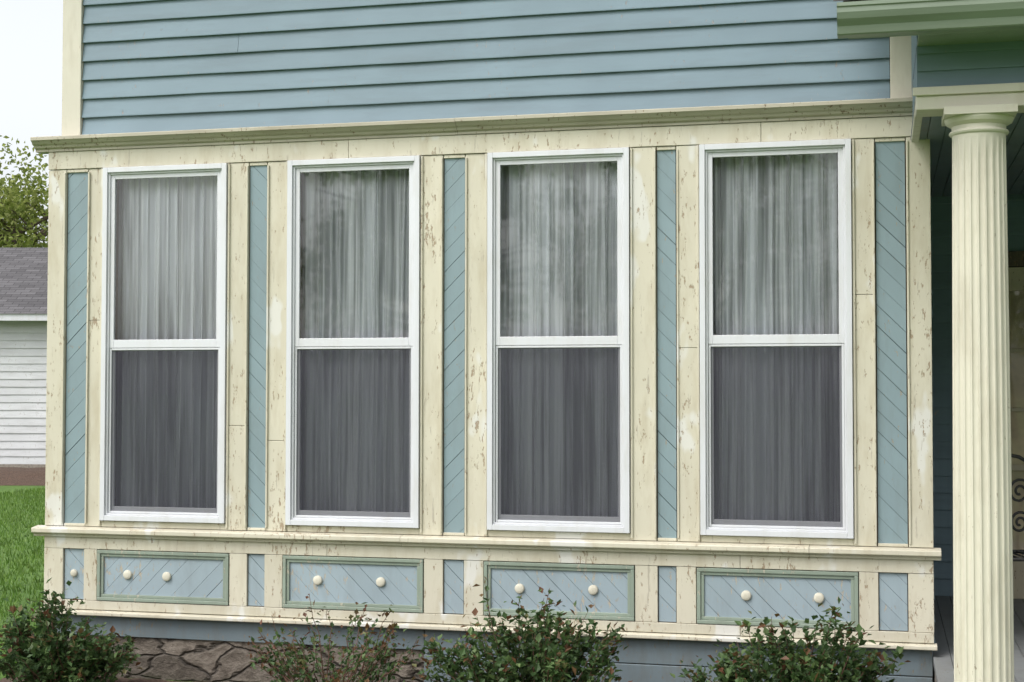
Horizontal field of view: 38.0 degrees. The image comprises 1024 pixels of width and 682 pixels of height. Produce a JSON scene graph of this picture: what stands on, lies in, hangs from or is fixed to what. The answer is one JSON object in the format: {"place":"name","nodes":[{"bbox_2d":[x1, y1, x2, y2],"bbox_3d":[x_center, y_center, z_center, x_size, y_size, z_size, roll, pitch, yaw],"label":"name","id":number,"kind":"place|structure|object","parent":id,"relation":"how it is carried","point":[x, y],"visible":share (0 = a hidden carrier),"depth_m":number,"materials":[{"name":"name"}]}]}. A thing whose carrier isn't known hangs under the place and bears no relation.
{"place":"outdoors","nodes":[
{"label":"outdoors","id":0,"kind":"place"},
{"bbox_2d":[0,487,44,677],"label":"lawn grass","id":1,"kind":"structure","parent":0,"point":[38,498],"depth_m":15.92,"materials":[{"name":"green plant"}]},
{"bbox_2d":[0,0,62,247],"label":"sky","id":2,"kind":"structure","parent":0,"point":[31,31],"materials":[{"name":"white"}]},
{"bbox_2d":[0,485,192,681],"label":"ground","id":3,"kind":"structure","parent":0,"point":[3,488],"depth_m":14.89,"materials":[{"name":"green plant"}]},
{"bbox_2d":[0,467,45,485],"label":"garden bed","id":4,"kind":"object","parent":3,"relation":"on","point":[21,476],"visible":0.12,"depth_m":26.65,"materials":[{"name":"brown soil"}]},
{"bbox_2d":[0,248,47,467],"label":"white garage","id":5,"kind":"structure","parent":3,"relation":"on","point":[23,319],"depth_m":28.94,"materials":[{"name":"wood"}]},
{"bbox_2d":[0,135,48,247],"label":"tree","id":6,"kind":"object","parent":3,"relation":"on","point":[15,204],"visible":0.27,"depth_m":48.98,"materials":[{"name":"green plant"}]},
{"bbox_2d":[0,676,197,681],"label":"planting bed","id":7,"kind":"object","parent":3,"relation":"on","point":[121,679],"visible":0.38,"depth_m":8.46,"materials":[{"name":"brown soil"}]},
{"bbox_2d":[0,578,142,681],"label":"shrub","id":8,"kind":"object","parent":7,"relation":"on","point":[42,658],"visible":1,"depth_m":8.06,"materials":[{"name":"green plant"}]},
{"bbox_2d":[247,594,420,681],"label":"shrub","id":9,"kind":"object","parent":7,"relation":"on","point":[301,665],"visible":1,"depth_m":7.82,"materials":[{"name":"green plant"}]},
{"bbox_2d":[412,577,632,681],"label":"shrub","id":10,"kind":"object","parent":7,"relation":"on","point":[542,660],"visible":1,"depth_m":7.44,"materials":[{"name":"green plant"}]},
{"bbox_2d":[670,597,910,681],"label":"shrub","id":11,"kind":"object","parent":7,"relation":"on","point":[784,666],"visible":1,"depth_m":7.08,"materials":[{"name":"green plant"}]},
{"bbox_2d":[65,634,424,681],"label":"stone foundation","id":12,"kind":"object","parent":3,"relation":"on","point":[192,660],"visible":0.57,"depth_m":8.64,"materials":[{"name":"stone"}]},
{"bbox_2d":[53,614,932,681],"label":"skirt board","id":13,"kind":"object","parent":12,"relation":"on","point":[644,652],"visible":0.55,"depth_m":8.29,"materials":[{"name":"paint"}]},
{"bbox_2d":[427,654,932,677],"bbox_3d":[2.014,1.956,10.776,8.320,0.400,5.898,0,-2,14],"label":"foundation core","id":14,"kind":"object","parent":3,"relation":"on","point":[706,666],"visible":0.05,"depth_m":8.02,"materials":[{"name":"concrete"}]},
{"bbox_2d":[889,37,916,76],"bbox_3d":[2.090,-0.567,10.872,8.385,4.650,5.938,0,-2,14],"label":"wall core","id":15,"kind":"object","parent":14,"relation":"on","point":[889,52],"visible":0.04,"depth_m":7.87,"materials":[{"name":"blue"}]},
{"bbox_2d":[99,163,227,522],"bbox_3d":[-2.041,0.012,8.754,0.796,2.090,0.064,0,-2,14],"label":"frame","id":16,"kind":"object","parent":15,"relation":"attached to","point":[111,177],"visible":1,"depth_m":8.76,"materials":[{"name":"white plastic"}]},
{"bbox_2d":[110,350,217,512],"bbox_3d":[-2.041,0.527,8.737,0.690,0.953,0.001,0,-2,14],"label":"screen","id":17,"kind":"object","parent":16,"relation":"attached to","point":[164,432],"visible":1,"depth_m":8.74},
{"bbox_2d":[118,176,219,347],"bbox_3d":[-2.015,0.016,8.871,0.828,2.130,0.090,0,-2,14],"label":"curtain","id":18,"kind":"object","parent":15,"relation":"hanging from","point":[167,262],"visible":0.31,"depth_m":8.90,"materials":[{"name":"fabric"}]},
{"bbox_2d":[285,155,420,527],"bbox_3d":[-0.900,0.004,8.470,0.796,2.090,0.064,0,-2,14],"label":"frame","id":19,"kind":"object","parent":15,"relation":"attached to","point":[295,170],"visible":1,"depth_m":8.47,"materials":[{"name":"white plastic"}]},
{"bbox_2d":[296,349,410,517],"bbox_3d":[-0.901,0.519,8.454,0.690,0.953,0.001,0,-2,14],"label":"screen","id":20,"kind":"object","parent":19,"relation":"attached to","point":[353,432],"visible":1,"depth_m":8.45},
{"bbox_2d":[301,169,408,346],"bbox_3d":[-0.877,0.008,8.586,0.830,2.130,0.088,0,-2,14],"label":"curtain","id":21,"kind":"object","parent":15,"relation":"hanging from","point":[355,258],"visible":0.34,"depth_m":8.61,"materials":[{"name":"fabric"}]},
{"bbox_2d":[30,97,912,153],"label":"cornice","id":22,"kind":"structure","parent":15,"relation":"attached to","point":[816,110],"depth_m":8.26,"materials":[{"name":"paint"}]},
{"bbox_2d":[82,0,889,134],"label":"siding","id":23,"kind":"object","parent":15,"relation":"attached to","point":[160,65],"visible":0.88,"depth_m":8.44,"materials":[{"name":"blue paint"}]},
{"bbox_2d":[31,525,940,650],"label":"sill and water table","id":24,"kind":"structure","parent":15,"relation":"attached to","point":[830,551],"depth_m":8.21,"materials":[{"name":"beige paint"}]},
{"bbox_2d":[63,137,908,631],"bbox_3d":[-0.290,0.214,8.361,5.088,2.720,0.068,0,-2,14],"label":"wall backing","id":25,"kind":"object","parent":15,"relation":"attached to","point":[657,371],"depth_m":8.05,"materials":[{"name":"beige wood"}]},
{"bbox_2d":[65,141,907,629],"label":"beadboard grooves","id":26,"kind":"object","parent":15,"relation":"attached to","point":[673,487],"visible":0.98,"depth_m":7.99,"materials":[{"name":"blue wood"}]},
{"bbox_2d":[62,0,912,135],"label":"corner boards","id":27,"kind":"object","parent":15,"relation":"attached to","point":[901,85],"visible":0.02,"depth_m":8.98,"materials":[{"name":"beige paint"}]},
{"bbox_2d":[44,116,933,643],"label":"trim boards","id":28,"kind":"object","parent":15,"relation":"attached to","point":[640,142],"depth_m":8.26,"materials":[{"name":"beige paint"}]},
{"bbox_2d":[97,550,858,629],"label":"panel mouldings","id":29,"kind":"object","parent":28,"relation":"attached to","point":[488,566],"visible":0.95,"depth_m":8.23,"materials":[{"name":"green paint"}]},
{"bbox_2d":[60,139,910,543],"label":"bead mouldings","id":30,"kind":"object","parent":28,"relation":"attached to","point":[486,345],"visible":1,"depth_m":8.29,"materials":[{"name":"beige paint"}]},
{"bbox_2d":[65,141,907,543],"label":"diagonal beadboard strips","id":31,"kind":"object","parent":28,"relation":"attached to","point":[891,397],"visible":1,"depth_m":8.30,"materials":[{"name":"blue paint"}]},
{"bbox_2d":[65,549,907,630],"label":"panels","id":32,"kind":"object","parent":28,"relation":"attached to","point":[204,578],"visible":0.98,"depth_m":8.21,"materials":[{"name":"blue paint"}]},
{"bbox_2d":[70,569,823,602],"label":"panel bosses","id":33,"kind":"object","parent":32,"relation":"attached to","point":[520,588],"visible":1,"depth_m":8.28,"materials":[{"name":"beige paint"}]},
{"bbox_2d":[487,147,630,532],"bbox_3d":[0.255,-0.004,8.183,0.796,2.090,0.064,0,-2,14],"label":"frame","id":34,"kind":"object","parent":15,"relation":"attached to","point":[496,161],"visible":1,"depth_m":8.17,"materials":[{"name":"white plastic"}]},
{"bbox_2d":[498,347,619,521],"bbox_3d":[0.255,0.511,8.166,0.690,0.953,0.001,0,-2,14],"label":"screen","id":35,"kind":"object","parent":34,"relation":"attached to","point":[558,434],"visible":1,"depth_m":8.16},
{"bbox_2d":[501,161,617,345],"bbox_3d":[0.279,-0.001,8.300,0.833,2.130,0.090,0,-2,14],"label":"curtain","id":36,"kind":"object","parent":15,"relation":"hanging from","point":[559,249],"visible":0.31,"depth_m":8.33,"materials":[{"name":"fabric"}]},
{"bbox_2d":[713,153,839,343],"bbox_3d":[1.420,-0.009,8.015,0.832,2.130,0.090,0,-2,14],"label":"curtain","id":37,"kind":"object","parent":15,"relation":"hanging from","point":[775,250],"visible":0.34,"depth_m":8.03,"materials":[{"name":"fabric"}]},
{"bbox_2d":[699,139,853,538],"bbox_3d":[1.398,-0.013,7.899,0.796,2.090,0.064,0,-2,14],"label":"frame","id":38,"kind":"object","parent":15,"relation":"attached to","point":[708,153],"visible":1,"depth_m":7.88,"materials":[{"name":"white plastic"}]},
{"bbox_2d":[711,346,842,526],"bbox_3d":[1.397,0.502,7.882,0.690,0.953,0.001,0,-2,14],"label":"screen","id":39,"kind":"object","parent":38,"relation":"attached to","point":[776,435],"visible":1,"depth_m":7.88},
{"bbox_2d":[930,156,935,642],"bbox_3d":[2.468,0.294,8.898,0.029,2.641,2.288,0,-2,14],"label":"porch side siding","id":40,"kind":"object","parent":15,"relation":"attached to","point":[932,378],"visible":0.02,"depth_m":7.79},
{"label":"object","id":41,"kind":"object","parent":15,"relation":"attached to","visible":0},
{"bbox_2d":[1008,251,1023,266],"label":"door casing","id":42,"kind":"object","parent":41,"relation":"attached to","point":[1015,258],"depth_m":9.85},
{"bbox_2d":[933,665,935,681],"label":"porch base","id":43,"kind":"object","parent":3,"relation":"on","point":[934,678],"depth_m":7.79,"materials":[{"name":"grey"}]},
{"bbox_2d":[933,596,1023,681],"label":"porch floor","id":44,"kind":"structure","parent":43,"relation":"on","point":[943,659],"depth_m":8.19,"materials":[{"name":"paint"}]},
{"bbox_2d":[941,103,1017,681],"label":"porch column","id":45,"kind":"structure","parent":44,"relation":"on","point":[983,574],"depth_m":6.36,"materials":[{"name":"beige wood"}]},
{"bbox_2d":[911,82,1023,142],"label":"porch beam","id":46,"kind":"structure","parent":45,"relation":"on","point":[932,101],"depth_m":6.42,"materials":[{"name":"beige wood"}]},
{"bbox_2d":[912,35,1023,118],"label":"porch frieze","id":47,"kind":"object","parent":46,"relation":"on","point":[971,64],"visible":0.78,"depth_m":6.45,"materials":[{"name":"teal wood"}]},
{"bbox_2d":[837,0,1023,38],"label":"gutter","id":48,"kind":"object","parent":47,"relation":"attached to","point":[869,18],"visible":1,"depth_m":6.13,"materials":[{"name":"green metal"}]},
{"bbox_2d":[848,28,1023,45],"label":"porch fascia soffit","id":49,"kind":"structure","parent":47,"relation":"attached to","point":[987,36],"depth_m":6.33,"materials":[{"name":"green wood"}]},
{"bbox_2d":[1011,454,1023,560],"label":"wrought iron chair","id":50,"kind":"object","parent":44,"relation":"on","point":[1021,557],"visible":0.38,"depth_m":8.63,"materials":[{"name":"black metal"}]},
{"bbox_2d":[843,0,868,1],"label":"porch roof deck","id":51,"kind":"structure","parent":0,"point":[855,0],"depth_m":6.26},
{"bbox_2d":[911,35,916,83],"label":"porch gable side","id":52,"kind":"structure","parent":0,"point":[913,45],"depth_m":7.32,"materials":[{"name":"blue wood"}]},
{"bbox_2d":[911,96,1023,196],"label":"porch ceiling","id":53,"kind":"structure","parent":0,"point":[937,135],"depth_m":8.23,"materials":[{"name":"wood"}]},
{"bbox_2d":[931,194,1023,595],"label":"porch back siding","id":54,"kind":"object","parent":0,"point":[941,297],"visible":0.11,"depth_m":9.97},
{"bbox_2d":[1008,267,1023,598],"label":"door frame","id":55,"kind":"object","parent":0,"point":[1015,278],"depth_m":9.82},
{"bbox_2d":[1009,291,1023,553],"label":"door curtain","id":56,"kind":"object","parent":55,"relation":"attached to","point":[1016,319],"depth_m":9.86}
]}

